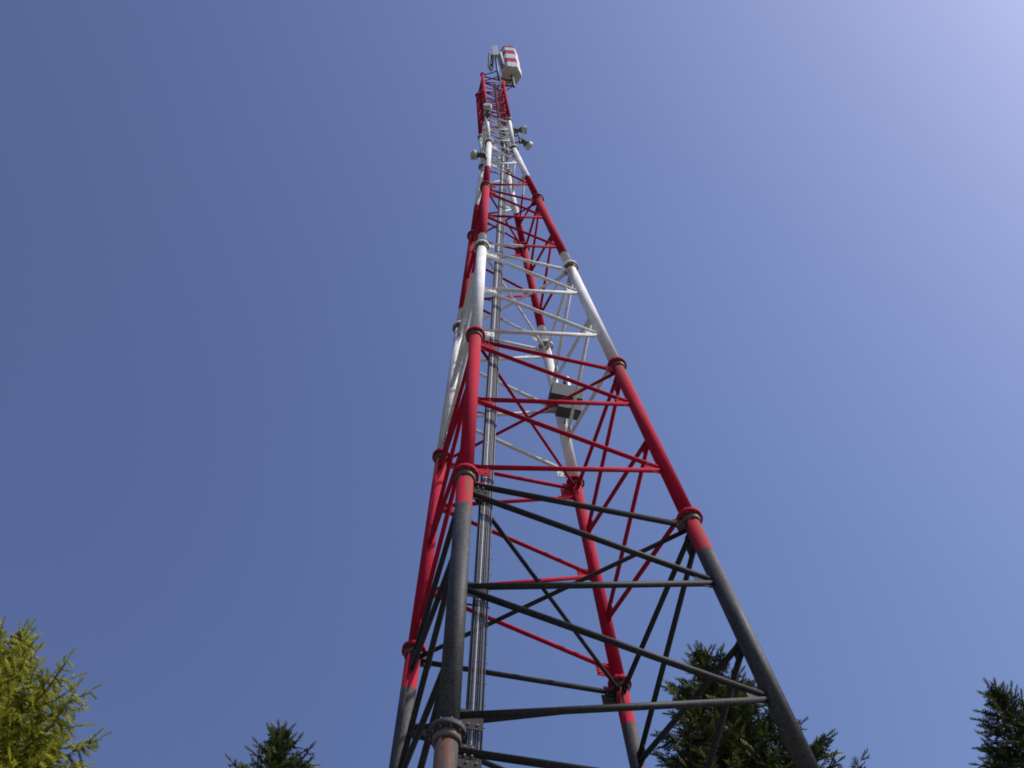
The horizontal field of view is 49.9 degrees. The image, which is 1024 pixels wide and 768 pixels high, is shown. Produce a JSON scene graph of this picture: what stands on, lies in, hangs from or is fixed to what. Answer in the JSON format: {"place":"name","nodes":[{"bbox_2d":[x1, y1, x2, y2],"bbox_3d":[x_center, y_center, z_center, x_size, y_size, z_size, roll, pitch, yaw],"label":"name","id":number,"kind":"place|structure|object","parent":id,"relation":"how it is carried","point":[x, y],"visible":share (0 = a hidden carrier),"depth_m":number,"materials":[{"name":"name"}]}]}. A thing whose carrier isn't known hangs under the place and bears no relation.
{"place":"outdoors","nodes":[
{"label":"outdoors","id":0,"kind":"place"},
{"bbox_2d":[0,0,1023,767],"label":"sky","id":1,"kind":"structure","parent":0,"point":[234,241],"materials":[{"name":"blue"}]},
{"label":"gravel pad","id":2,"kind":"structure","parent":0,"visible":0},
{"bbox_2d":[0,615,112,767],"bbox_3d":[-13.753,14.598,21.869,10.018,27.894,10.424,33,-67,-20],"label":"tree","id":3,"kind":"object","parent":2,"relation":"on","point":[19,729],"visible":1,"depth_m":28.82,"materials":[{"name":"green plant"}]},
{"bbox_2d":[223,719,320,767],"bbox_3d":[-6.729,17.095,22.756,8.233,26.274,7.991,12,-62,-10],"label":"spruce tree","id":4,"kind":"object","parent":2,"relation":"on","point":[275,753],"visible":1,"depth_m":32.31,"materials":[{"name":"green plant"}]},
{"bbox_2d":[650,640,869,767],"bbox_3d":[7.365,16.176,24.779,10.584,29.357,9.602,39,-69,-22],"label":"spruce tree","id":5,"kind":"object","parent":2,"relation":"on","point":[743,736],"visible":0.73,"depth_m":32.26,"materials":[{"name":"green plant"}]},
{"bbox_2d":[968,678,1023,767],"bbox_3d":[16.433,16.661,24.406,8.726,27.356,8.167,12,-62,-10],"label":"spruce tree","id":6,"kind":"object","parent":2,"relation":"on","point":[1006,755],"visible":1,"depth_m":34.02,"materials":[{"name":"green plant"}]},
{"bbox_3d":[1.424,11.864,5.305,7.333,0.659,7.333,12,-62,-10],"label":"tower footings","id":7,"kind":"object","parent":2,"relation":"on","visible":0},
{"bbox_2d":[389,45,819,767],"bbox_3d":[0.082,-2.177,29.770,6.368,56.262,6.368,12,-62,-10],"label":"telecom tower","id":8,"kind":"structure","parent":7,"relation":"on","point":[451,731],"depth_m":20.12,"materials":[{"name":"metal"}]}
]}

